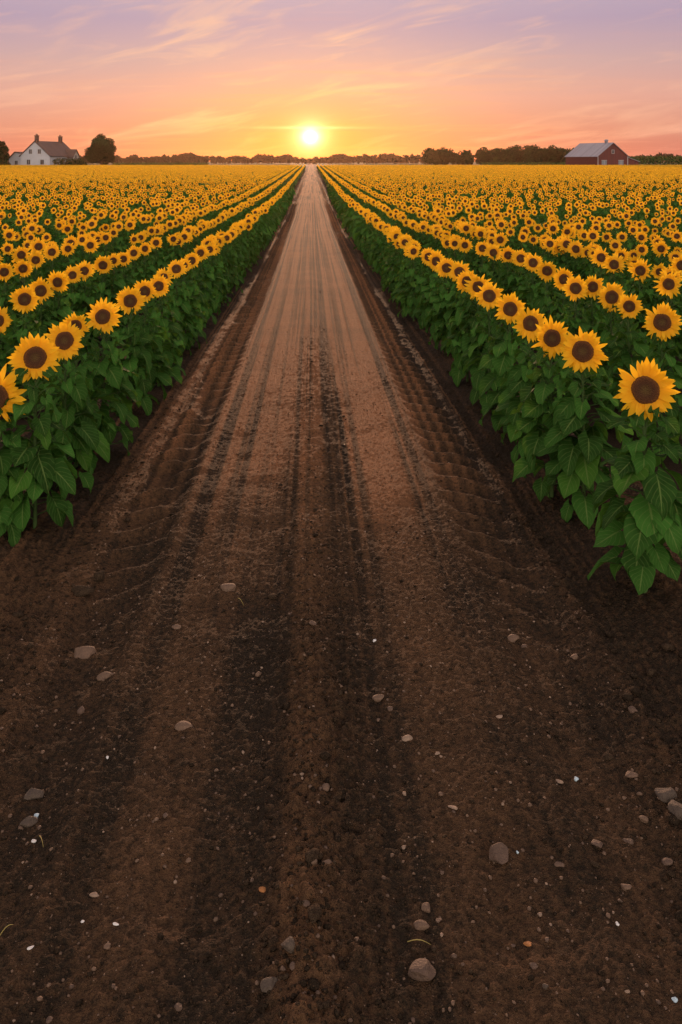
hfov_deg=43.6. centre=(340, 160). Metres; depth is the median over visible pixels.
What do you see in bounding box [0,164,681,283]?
sunflower field
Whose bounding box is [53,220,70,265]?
sunflower
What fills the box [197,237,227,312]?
sunflower
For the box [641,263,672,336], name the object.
sunflower
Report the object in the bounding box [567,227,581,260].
sunflower
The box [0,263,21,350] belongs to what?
sunflower
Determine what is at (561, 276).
sunflower
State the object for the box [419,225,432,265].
sunflower
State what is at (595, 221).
sunflower
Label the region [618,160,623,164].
door
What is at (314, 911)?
soil lumps
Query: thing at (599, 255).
sunflower
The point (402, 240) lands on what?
sunflower
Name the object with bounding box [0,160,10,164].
hedge shrub
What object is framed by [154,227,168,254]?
sunflower
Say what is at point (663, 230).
sunflower
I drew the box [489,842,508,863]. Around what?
stone
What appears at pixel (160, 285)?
sunflower
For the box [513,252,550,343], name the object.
sunflower
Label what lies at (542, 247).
sunflower
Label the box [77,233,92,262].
sunflower
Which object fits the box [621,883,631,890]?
stone
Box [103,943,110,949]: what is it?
stone
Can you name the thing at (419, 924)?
stone
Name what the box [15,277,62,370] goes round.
sunflower
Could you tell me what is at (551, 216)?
sunflower
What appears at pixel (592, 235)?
sunflower
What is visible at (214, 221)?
sunflower
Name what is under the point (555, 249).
sunflower
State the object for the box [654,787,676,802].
stone
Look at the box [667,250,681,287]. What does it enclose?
sunflower
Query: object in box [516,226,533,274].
sunflower
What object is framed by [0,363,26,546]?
sunflower
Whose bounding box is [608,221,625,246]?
sunflower
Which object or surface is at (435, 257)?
sunflower
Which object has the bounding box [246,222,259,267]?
sunflower
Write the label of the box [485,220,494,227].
sunflower
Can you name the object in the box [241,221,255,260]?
sunflower
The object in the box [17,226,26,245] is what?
sunflower
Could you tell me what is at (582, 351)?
sunflower
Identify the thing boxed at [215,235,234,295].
sunflower
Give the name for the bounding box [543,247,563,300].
sunflower
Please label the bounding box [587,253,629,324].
sunflower
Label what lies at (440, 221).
sunflower
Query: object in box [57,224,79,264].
sunflower
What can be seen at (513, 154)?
grove
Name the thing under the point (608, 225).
sunflower
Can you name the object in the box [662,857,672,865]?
stone
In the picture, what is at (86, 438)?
sunflower
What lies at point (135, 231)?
sunflower
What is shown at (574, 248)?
sunflower
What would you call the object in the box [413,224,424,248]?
sunflower
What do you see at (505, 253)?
sunflower
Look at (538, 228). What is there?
sunflower
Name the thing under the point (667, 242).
sunflower
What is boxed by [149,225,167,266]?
sunflower
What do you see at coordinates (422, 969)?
stone
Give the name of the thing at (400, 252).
sunflower
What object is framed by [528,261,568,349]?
sunflower
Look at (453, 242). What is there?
sunflower
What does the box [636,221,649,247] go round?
sunflower
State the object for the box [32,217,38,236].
sunflower
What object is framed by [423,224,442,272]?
sunflower
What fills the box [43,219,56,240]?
sunflower
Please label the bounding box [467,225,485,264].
sunflower
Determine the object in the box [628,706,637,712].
stone
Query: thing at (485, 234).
sunflower
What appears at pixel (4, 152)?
broadleaf tree
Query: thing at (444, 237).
sunflower
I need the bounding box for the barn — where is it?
[564,139,639,164]
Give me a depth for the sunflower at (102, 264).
12.14 m
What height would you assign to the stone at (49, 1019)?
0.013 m
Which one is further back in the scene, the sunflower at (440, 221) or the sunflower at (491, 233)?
the sunflower at (440, 221)
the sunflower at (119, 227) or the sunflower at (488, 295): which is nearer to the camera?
the sunflower at (488, 295)
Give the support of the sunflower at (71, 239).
on the ground
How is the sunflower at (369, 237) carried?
on the dirt road
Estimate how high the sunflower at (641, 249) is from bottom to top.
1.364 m
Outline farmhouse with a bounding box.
[8,134,80,165]
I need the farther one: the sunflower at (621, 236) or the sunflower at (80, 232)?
the sunflower at (80, 232)
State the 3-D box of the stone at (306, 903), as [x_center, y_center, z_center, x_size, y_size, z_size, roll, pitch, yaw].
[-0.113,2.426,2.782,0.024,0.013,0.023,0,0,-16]
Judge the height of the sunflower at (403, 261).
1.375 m
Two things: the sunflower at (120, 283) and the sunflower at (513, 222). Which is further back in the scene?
the sunflower at (513, 222)
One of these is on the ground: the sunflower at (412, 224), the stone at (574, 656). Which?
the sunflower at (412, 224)
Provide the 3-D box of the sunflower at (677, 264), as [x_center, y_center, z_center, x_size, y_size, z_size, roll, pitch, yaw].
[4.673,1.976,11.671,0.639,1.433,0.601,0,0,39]
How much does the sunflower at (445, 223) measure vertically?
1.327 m
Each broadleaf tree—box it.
[0,141,9,162]
[84,134,116,164]
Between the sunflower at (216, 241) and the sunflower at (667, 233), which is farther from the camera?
the sunflower at (667, 233)
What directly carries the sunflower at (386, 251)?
on the dirt road
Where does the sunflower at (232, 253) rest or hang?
on the dirt road
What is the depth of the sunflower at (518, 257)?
12.85 m
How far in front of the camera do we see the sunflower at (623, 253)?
13.03 m
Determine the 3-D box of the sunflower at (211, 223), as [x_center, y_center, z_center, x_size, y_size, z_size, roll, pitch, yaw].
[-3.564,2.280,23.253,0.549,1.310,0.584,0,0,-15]
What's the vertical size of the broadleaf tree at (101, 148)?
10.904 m
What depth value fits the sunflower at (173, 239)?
17.00 m
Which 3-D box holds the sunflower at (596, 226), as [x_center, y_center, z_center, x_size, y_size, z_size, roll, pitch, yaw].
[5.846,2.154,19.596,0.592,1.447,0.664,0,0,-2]
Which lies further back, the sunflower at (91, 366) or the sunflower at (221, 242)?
the sunflower at (221, 242)
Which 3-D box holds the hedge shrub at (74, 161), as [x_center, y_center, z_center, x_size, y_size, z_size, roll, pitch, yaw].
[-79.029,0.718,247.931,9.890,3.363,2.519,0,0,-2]
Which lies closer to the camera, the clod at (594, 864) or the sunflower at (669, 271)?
the clod at (594, 864)
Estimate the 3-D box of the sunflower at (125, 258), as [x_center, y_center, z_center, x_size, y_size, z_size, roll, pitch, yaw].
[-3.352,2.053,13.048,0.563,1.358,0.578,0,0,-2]
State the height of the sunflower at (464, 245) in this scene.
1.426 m
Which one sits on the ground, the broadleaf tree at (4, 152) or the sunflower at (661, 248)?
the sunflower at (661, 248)
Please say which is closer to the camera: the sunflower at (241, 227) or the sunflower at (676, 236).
the sunflower at (676, 236)
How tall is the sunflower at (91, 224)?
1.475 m
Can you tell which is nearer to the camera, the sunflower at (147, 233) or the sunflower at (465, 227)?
the sunflower at (147, 233)
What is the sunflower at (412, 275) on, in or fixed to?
on the dirt road
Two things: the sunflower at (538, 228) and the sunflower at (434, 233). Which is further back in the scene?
the sunflower at (538, 228)
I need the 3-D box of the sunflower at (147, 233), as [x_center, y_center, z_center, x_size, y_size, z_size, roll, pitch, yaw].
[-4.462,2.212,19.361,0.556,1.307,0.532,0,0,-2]
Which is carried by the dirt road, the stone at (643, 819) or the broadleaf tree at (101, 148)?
the stone at (643, 819)
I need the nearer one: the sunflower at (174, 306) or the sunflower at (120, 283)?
the sunflower at (174, 306)
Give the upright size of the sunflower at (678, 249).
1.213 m
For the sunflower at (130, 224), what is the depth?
21.50 m
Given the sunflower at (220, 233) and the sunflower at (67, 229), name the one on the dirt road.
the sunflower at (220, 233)
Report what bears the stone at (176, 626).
on the dirt road
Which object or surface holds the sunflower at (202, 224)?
on the ground
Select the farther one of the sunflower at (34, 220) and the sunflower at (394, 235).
the sunflower at (34, 220)
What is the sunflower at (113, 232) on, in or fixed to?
on the ground
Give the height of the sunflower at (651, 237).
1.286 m
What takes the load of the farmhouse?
on the meadow
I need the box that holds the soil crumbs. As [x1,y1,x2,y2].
[0,291,681,1023]
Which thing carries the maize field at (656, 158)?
on the ground
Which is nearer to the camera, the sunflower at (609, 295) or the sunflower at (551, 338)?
the sunflower at (551, 338)
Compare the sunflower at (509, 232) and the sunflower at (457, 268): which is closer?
the sunflower at (457, 268)
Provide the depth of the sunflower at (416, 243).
15.04 m
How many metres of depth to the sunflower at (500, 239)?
16.59 m
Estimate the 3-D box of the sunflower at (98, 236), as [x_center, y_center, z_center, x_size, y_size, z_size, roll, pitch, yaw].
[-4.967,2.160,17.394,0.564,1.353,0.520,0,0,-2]
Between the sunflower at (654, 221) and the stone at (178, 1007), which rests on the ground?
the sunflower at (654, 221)
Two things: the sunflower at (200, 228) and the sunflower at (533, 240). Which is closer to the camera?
the sunflower at (533, 240)
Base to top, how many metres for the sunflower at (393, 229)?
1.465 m
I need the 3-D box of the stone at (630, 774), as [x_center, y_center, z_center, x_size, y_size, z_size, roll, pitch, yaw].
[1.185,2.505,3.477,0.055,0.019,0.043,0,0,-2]
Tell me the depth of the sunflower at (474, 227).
19.49 m
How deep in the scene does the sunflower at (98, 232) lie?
19.07 m
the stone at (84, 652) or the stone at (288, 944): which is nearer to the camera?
the stone at (288, 944)
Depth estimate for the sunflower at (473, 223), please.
23.77 m
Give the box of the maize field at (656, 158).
[112,156,681,165]
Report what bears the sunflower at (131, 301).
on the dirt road
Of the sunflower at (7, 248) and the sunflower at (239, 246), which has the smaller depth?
the sunflower at (7, 248)
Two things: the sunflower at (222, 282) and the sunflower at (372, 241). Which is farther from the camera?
the sunflower at (372, 241)
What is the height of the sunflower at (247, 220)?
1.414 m
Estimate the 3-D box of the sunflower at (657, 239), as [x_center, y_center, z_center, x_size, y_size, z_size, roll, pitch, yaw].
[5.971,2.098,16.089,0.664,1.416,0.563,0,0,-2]
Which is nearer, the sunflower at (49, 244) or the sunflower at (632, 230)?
the sunflower at (49, 244)
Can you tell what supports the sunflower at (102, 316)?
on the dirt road
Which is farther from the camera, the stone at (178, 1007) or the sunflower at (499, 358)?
the sunflower at (499, 358)
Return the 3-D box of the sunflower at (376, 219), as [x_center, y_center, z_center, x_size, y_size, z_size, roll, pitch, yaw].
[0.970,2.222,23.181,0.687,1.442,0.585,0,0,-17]
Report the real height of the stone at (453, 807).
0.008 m
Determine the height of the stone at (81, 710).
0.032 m
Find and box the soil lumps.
[0,291,681,1023]
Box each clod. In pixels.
[71,585,94,596]
[94,571,104,581]
[590,860,598,867]
[602,752,613,760]
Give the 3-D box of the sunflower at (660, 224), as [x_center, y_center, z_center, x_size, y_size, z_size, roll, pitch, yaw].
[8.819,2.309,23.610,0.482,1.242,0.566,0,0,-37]
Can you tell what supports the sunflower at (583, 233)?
on the ground
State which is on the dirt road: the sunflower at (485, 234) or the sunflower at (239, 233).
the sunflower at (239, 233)
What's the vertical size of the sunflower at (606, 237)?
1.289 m
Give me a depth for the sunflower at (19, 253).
13.18 m
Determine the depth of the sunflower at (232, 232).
18.88 m
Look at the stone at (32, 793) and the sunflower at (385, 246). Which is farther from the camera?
the sunflower at (385, 246)
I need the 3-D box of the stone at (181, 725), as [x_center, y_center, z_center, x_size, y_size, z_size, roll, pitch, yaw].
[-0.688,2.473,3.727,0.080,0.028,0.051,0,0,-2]
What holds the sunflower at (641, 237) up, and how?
on the ground
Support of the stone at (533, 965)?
on the dirt road
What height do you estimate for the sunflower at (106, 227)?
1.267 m
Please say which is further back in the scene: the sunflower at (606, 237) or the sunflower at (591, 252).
the sunflower at (606, 237)
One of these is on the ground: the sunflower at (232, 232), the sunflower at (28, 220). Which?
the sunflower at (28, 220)
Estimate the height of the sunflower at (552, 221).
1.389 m
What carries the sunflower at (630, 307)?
on the ground
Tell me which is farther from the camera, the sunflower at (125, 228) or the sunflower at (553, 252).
the sunflower at (125, 228)
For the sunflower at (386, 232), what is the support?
on the dirt road
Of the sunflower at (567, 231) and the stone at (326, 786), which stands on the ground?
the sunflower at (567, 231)
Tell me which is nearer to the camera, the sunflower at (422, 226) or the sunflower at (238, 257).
the sunflower at (238, 257)
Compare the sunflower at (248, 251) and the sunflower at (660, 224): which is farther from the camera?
the sunflower at (660, 224)
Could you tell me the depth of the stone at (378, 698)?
3.93 m
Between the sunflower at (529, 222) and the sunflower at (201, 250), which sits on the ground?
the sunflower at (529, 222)
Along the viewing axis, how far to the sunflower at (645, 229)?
19.54 m
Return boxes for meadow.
[87,162,677,165]
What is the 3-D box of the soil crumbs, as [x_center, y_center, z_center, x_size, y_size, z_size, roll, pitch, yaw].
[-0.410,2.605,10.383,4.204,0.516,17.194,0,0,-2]
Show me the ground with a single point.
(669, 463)
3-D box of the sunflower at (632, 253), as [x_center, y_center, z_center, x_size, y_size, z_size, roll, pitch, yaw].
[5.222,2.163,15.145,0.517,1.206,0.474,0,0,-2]
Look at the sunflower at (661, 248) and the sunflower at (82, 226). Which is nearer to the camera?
the sunflower at (661, 248)
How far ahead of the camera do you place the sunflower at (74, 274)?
10.82 m
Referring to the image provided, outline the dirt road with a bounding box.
[0,163,681,1023]
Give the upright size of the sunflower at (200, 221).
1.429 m
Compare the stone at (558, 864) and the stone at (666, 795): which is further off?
the stone at (666, 795)
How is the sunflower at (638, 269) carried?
on the ground
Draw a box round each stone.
[20,816,37,827]
[24,788,43,799]
[46,1016,52,1023]
[74,646,95,658]
[77,706,84,713]
[89,891,98,896]
[96,671,112,680]
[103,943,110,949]
[172,624,180,629]
[174,721,192,730]
[174,1003,181,1011]
[220,583,235,591]
[259,887,265,892]
[260,977,277,991]
[281,936,294,953]
[289,961,294,970]
[303,900,309,906]
[309,620,316,625]
[321,859,331,863]
[322,783,329,790]
[372,694,383,701]
[402,735,412,741]
[408,958,435,981]
[413,919,429,930]
[421,902,430,912]
[448,805,457,809]
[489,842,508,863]
[508,634,518,642]
[523,941,531,946]
[529,962,537,968]
[542,983,548,989]
[554,861,563,866]
[571,653,577,659]
[591,839,602,847]
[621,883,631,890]
[622,838,633,844]
[625,771,638,777]
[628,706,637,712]
[639,815,648,822]
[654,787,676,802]
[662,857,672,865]
[668,800,681,819]
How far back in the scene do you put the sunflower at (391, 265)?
16.66 m
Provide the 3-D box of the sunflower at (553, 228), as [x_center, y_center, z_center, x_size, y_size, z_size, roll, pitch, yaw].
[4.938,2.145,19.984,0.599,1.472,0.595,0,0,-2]
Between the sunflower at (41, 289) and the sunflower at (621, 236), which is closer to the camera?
the sunflower at (41, 289)
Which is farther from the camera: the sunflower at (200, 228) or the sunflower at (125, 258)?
the sunflower at (200, 228)
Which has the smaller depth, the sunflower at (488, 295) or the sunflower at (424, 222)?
the sunflower at (488, 295)
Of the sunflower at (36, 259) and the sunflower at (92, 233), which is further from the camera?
the sunflower at (92, 233)
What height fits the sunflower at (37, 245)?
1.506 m
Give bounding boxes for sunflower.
[0,224,10,262]
[0,229,17,263]
[0,242,14,282]
[0,256,10,306]
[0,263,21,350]
[0,285,44,416]
[0,307,12,415]
[0,332,76,534]
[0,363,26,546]
[1,246,34,312]
[2,260,44,349]
[10,232,22,248]
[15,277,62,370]
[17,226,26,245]
[19,217,35,241]
[20,229,31,254]
[20,321,109,492]
[22,240,35,274]
[24,251,53,331]
[25,222,38,241]
[25,232,35,270]
[28,237,54,309]
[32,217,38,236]
[32,312,121,473]
[35,225,44,240]
[35,270,86,379]
[38,243,68,310]
[41,233,56,266]
[41,241,59,310]
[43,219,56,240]
[50,221,69,261]
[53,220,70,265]
[55,265,91,358]
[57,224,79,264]
[59,241,82,305]
[61,235,82,288]
[67,217,77,237]
[69,260,107,352]
[71,234,93,282]
[76,229,85,254]
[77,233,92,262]
[77,297,140,455]
[78,223,87,250]
[79,237,101,302]
[86,219,100,247]
[86,231,99,261]
[86,255,123,340]
[89,234,107,282]
[97,231,109,252]
[97,253,134,328]
[98,232,117,288]
[100,286,160,415]
[101,224,114,251]
[106,227,124,274]
[110,222,117,250]
[111,222,127,253]
[112,251,138,324]
[122,234,144,277]
[122,279,172,400]
[123,219,135,263]
[124,217,137,237]
[124,224,133,245]
[124,245,151,315]
[133,232,149,269]
[136,242,157,307]
[137,214,150,240]
[137,232,154,259]
[138,230,153,255]
[139,274,185,386]
[143,237,168,299]
[146,226,159,260]
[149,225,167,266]
[149,267,186,358]
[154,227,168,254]
[156,223,168,252]
[161,223,171,258]
[161,259,197,355]
[162,233,190,296]
[164,220,176,250]
[167,236,187,291]
[168,258,206,349]
[173,219,180,232]
[175,216,184,231]
[178,252,210,331]
[179,230,191,275]
[182,225,199,261]
[185,231,197,275]
[186,243,217,324]
[189,226,199,264]
[193,228,201,262]
[196,219,208,238]
[197,225,205,243]
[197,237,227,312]
[198,221,209,242]
[198,242,227,314]
[203,235,231,302]
[207,221,215,235]
[211,219,218,235]
[211,243,230,305]
[213,240,228,293]
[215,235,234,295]
[215,235,235,295]
[216,229,234,266]
[222,232,242,293]
[224,242,239,283]
[226,242,245,282]
[227,229,244,283]
[230,223,248,275]
[230,226,245,276]
[234,226,246,274]
[235,223,251,273]
[237,221,251,268]
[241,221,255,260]
[244,217,261,264]
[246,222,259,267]
[363,216,380,263]
[363,217,374,259]
[364,221,377,265]
[367,222,385,273]
[368,223,382,265]
[370,221,385,269]
[374,223,390,272]
[377,227,388,274]
[380,227,390,278]
[380,228,389,279]
[380,230,400,290]
[380,234,391,285]
[381,227,400,288]
[382,226,400,265]
[385,239,402,292]
[386,233,404,286]
[387,236,410,302]
[391,245,421,317]
[392,233,411,281]
[395,244,427,320]
[397,239,430,292]
[400,240,425,306]
[408,221,417,238]
[408,247,442,328]
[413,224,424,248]
[414,222,429,259]
[416,221,429,250]
[417,250,449,332]
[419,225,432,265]
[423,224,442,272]
[423,225,439,266]
[425,228,439,273]
[425,258,463,352]
[430,229,445,272]
[436,237,450,284]
[437,218,444,228]
[437,230,451,254]
[438,234,450,281]
[438,261,479,354]
[440,237,463,290]
[441,270,483,386]
[442,221,449,230]
[445,234,467,281]
[446,222,454,235]
[447,238,480,297]
[450,219,459,237]
[455,221,466,237]
[456,222,465,252]
[456,274,494,375]
[459,222,475,240]
[460,282,519,405]
[463,229,478,267]
[467,221,477,241]
[467,224,478,255]
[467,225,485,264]
[469,228,484,270]
[473,240,499,310]
[477,292,536,436]
[478,229,491,267]
[479,235,501,281]
[481,230,503,265]
[482,243,506,316]
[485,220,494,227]
[487,225,500,250]
[490,232,512,295]
[492,245,522,328]
[492,307,565,463]
[495,219,512,250]
[501,248,537,328]
[502,228,517,271]
[507,218,519,248]
[510,315,593,501]
[511,231,532,289]
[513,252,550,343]
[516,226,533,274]
[519,218,536,249]
[527,234,541,280]
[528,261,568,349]
[531,224,542,255]
[531,234,551,284]
[531,326,633,528]
[533,238,547,283]
[536,236,555,287]
[543,214,560,236]
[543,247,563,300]
[543,267,583,366]
[545,241,573,306]
[546,221,559,256]
[547,218,560,252]
[548,234,578,300]
[553,275,593,400]
[556,233,578,265]
[558,239,584,312]
[561,225,577,265]
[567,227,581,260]
[572,221,586,242]
[573,274,612,391]
[575,246,597,307]
[576,217,589,241]
[576,229,600,273]
[576,248,603,316]
[577,229,588,273]
[577,247,616,321]
[582,242,599,278]
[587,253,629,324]
[587,357,681,594]
[589,218,602,244]
[589,223,605,248]
[591,282,633,405]
[596,216,604,241]
[598,221,616,252]
[598,293,654,439]
[600,232,612,275]
[605,239,625,284]
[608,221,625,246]
[611,231,629,273]
[611,248,631,280]
[613,259,664,355]
[622,255,653,325]
[623,219,632,246]
[623,225,643,264]
[624,226,635,248]
[626,249,639,269]
[627,301,681,454]
[633,231,651,262]
[635,243,656,311]
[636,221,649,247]
[638,241,670,307]
[641,226,651,255]
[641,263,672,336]
[643,235,668,286]
[643,270,681,387]
[647,217,664,237]
[647,228,659,248]
[647,233,658,257]
[653,222,664,237]
[656,265,681,358]
[661,227,668,241]
[662,230,671,252]
[663,255,681,341]
[664,231,675,258]
[665,222,680,243]
[665,229,681,260]
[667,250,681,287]
[669,247,681,265]
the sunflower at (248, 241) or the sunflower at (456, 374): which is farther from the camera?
the sunflower at (248, 241)
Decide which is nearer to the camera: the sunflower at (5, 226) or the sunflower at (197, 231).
the sunflower at (197, 231)
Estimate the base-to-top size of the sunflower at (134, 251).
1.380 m
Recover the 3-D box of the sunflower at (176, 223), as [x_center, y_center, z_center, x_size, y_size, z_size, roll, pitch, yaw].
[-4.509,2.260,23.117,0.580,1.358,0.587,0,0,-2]
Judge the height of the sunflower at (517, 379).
1.357 m
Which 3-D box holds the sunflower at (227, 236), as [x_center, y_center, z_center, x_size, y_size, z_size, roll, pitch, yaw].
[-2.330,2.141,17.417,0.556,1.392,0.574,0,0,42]
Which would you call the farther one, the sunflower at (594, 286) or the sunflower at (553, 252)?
the sunflower at (553, 252)
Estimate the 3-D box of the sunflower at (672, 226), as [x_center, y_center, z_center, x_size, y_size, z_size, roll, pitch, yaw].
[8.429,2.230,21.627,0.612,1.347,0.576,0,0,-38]
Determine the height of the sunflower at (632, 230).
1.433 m
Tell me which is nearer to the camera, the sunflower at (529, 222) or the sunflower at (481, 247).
the sunflower at (481, 247)
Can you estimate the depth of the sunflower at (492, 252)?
14.28 m
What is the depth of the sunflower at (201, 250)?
13.78 m
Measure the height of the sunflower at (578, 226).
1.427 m
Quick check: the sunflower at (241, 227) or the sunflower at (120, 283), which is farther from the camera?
the sunflower at (241, 227)
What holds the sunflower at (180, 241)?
on the ground
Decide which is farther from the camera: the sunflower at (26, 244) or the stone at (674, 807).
the sunflower at (26, 244)
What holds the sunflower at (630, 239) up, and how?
on the ground
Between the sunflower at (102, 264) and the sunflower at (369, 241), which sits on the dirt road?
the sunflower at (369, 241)
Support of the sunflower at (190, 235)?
on the ground
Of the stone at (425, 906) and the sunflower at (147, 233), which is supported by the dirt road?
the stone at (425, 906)
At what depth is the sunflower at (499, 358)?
7.66 m
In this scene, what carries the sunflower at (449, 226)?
on the ground
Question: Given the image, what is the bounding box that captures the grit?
[0,292,680,1023]
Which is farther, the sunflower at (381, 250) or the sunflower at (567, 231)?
the sunflower at (381, 250)
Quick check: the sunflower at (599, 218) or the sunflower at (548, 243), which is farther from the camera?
the sunflower at (599, 218)
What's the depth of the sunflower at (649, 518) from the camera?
4.68 m
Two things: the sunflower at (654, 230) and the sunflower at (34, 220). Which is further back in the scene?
the sunflower at (34, 220)
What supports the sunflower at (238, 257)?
on the dirt road
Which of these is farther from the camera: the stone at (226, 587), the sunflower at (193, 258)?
the sunflower at (193, 258)
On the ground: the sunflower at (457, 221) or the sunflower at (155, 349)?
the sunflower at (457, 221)
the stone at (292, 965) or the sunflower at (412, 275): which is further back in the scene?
the sunflower at (412, 275)
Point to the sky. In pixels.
(306, 79)
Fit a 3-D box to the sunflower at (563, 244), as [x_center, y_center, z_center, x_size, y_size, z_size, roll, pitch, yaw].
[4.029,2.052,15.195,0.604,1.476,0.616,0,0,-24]
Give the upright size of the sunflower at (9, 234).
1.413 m
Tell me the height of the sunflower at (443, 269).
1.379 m
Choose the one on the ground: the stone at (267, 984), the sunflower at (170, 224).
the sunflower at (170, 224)
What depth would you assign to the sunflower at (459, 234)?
20.48 m
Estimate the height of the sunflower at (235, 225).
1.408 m
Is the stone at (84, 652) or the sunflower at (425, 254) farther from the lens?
the sunflower at (425, 254)
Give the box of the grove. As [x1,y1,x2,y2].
[421,144,573,164]
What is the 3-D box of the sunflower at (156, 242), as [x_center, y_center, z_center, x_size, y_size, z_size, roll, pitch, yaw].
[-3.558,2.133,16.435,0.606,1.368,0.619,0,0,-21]
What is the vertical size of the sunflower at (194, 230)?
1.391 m
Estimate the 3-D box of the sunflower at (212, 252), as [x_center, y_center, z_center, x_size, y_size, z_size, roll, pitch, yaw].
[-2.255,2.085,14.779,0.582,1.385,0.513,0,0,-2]
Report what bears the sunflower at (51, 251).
on the ground
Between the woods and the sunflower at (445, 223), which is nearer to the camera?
the sunflower at (445, 223)
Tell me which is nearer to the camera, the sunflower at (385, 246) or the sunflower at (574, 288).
the sunflower at (574, 288)
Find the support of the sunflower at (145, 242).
on the ground
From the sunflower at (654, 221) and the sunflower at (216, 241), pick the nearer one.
the sunflower at (216, 241)
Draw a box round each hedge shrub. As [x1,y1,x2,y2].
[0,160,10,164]
[52,158,85,164]
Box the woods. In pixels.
[8,152,681,163]
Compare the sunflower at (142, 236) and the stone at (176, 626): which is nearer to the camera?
the stone at (176, 626)
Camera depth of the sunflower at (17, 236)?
19.05 m
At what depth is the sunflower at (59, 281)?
9.53 m
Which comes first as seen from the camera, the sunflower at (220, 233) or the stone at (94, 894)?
the stone at (94, 894)
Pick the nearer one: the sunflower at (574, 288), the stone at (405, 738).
the stone at (405, 738)
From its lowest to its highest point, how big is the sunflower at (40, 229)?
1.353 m
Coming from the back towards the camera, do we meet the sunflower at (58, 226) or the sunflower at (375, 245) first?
the sunflower at (58, 226)
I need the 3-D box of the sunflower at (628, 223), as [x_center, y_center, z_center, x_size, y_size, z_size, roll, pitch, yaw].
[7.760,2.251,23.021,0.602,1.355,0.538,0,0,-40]
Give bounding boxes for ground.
[0,161,681,493]
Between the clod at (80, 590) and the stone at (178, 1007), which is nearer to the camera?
the stone at (178, 1007)
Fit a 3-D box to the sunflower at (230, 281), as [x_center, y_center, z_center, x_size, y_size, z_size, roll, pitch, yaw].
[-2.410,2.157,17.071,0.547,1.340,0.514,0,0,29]
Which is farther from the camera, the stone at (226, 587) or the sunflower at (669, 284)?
the sunflower at (669, 284)
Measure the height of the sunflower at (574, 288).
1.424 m
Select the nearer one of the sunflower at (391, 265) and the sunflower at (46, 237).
the sunflower at (391, 265)
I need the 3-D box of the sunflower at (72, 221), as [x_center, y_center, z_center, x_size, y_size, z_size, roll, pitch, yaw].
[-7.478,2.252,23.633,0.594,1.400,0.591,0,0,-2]
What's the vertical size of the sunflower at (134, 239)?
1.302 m
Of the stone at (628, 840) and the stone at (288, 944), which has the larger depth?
the stone at (628, 840)
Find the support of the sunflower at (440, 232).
on the ground
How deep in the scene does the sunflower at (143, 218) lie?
23.66 m
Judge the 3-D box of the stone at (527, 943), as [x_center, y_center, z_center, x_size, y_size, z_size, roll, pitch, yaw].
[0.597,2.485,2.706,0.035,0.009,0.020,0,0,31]
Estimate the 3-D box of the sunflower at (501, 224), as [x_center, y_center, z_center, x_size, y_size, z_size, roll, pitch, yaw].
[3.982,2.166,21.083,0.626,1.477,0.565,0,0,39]
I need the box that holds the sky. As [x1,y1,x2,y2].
[0,0,681,160]
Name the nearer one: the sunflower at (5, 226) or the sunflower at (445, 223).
the sunflower at (5, 226)
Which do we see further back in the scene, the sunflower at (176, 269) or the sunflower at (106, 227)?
the sunflower at (106, 227)
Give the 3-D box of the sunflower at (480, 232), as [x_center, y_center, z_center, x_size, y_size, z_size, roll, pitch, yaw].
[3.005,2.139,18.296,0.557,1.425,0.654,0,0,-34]
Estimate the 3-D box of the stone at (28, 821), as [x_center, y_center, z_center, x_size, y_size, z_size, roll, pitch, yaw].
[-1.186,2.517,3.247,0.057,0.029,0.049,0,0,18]
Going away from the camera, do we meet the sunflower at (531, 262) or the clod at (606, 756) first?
the clod at (606, 756)
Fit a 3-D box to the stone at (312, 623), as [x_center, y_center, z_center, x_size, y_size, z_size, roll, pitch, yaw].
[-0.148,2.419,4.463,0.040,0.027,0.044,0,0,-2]
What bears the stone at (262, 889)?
on the dirt road
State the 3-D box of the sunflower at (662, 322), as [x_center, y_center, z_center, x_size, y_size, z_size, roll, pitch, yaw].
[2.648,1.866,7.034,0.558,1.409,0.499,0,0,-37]
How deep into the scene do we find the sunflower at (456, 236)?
16.20 m
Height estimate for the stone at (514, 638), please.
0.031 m
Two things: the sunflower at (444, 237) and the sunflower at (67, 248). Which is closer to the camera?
the sunflower at (67, 248)
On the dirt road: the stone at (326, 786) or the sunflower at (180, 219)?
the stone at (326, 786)
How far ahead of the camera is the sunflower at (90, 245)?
15.56 m
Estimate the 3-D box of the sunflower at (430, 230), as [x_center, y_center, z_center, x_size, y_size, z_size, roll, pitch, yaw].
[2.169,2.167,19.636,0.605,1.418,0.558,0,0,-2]
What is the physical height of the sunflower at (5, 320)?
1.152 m
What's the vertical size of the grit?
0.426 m
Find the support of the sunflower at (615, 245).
on the ground
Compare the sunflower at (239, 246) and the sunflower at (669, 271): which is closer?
the sunflower at (669, 271)
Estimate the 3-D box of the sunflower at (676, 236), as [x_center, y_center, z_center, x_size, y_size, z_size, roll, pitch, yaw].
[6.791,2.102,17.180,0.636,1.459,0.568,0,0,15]
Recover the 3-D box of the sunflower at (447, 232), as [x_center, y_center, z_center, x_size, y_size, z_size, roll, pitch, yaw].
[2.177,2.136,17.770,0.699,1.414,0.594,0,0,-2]
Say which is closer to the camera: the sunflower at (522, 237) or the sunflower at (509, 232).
the sunflower at (522, 237)
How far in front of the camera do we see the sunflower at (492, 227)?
20.55 m
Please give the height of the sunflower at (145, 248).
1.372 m

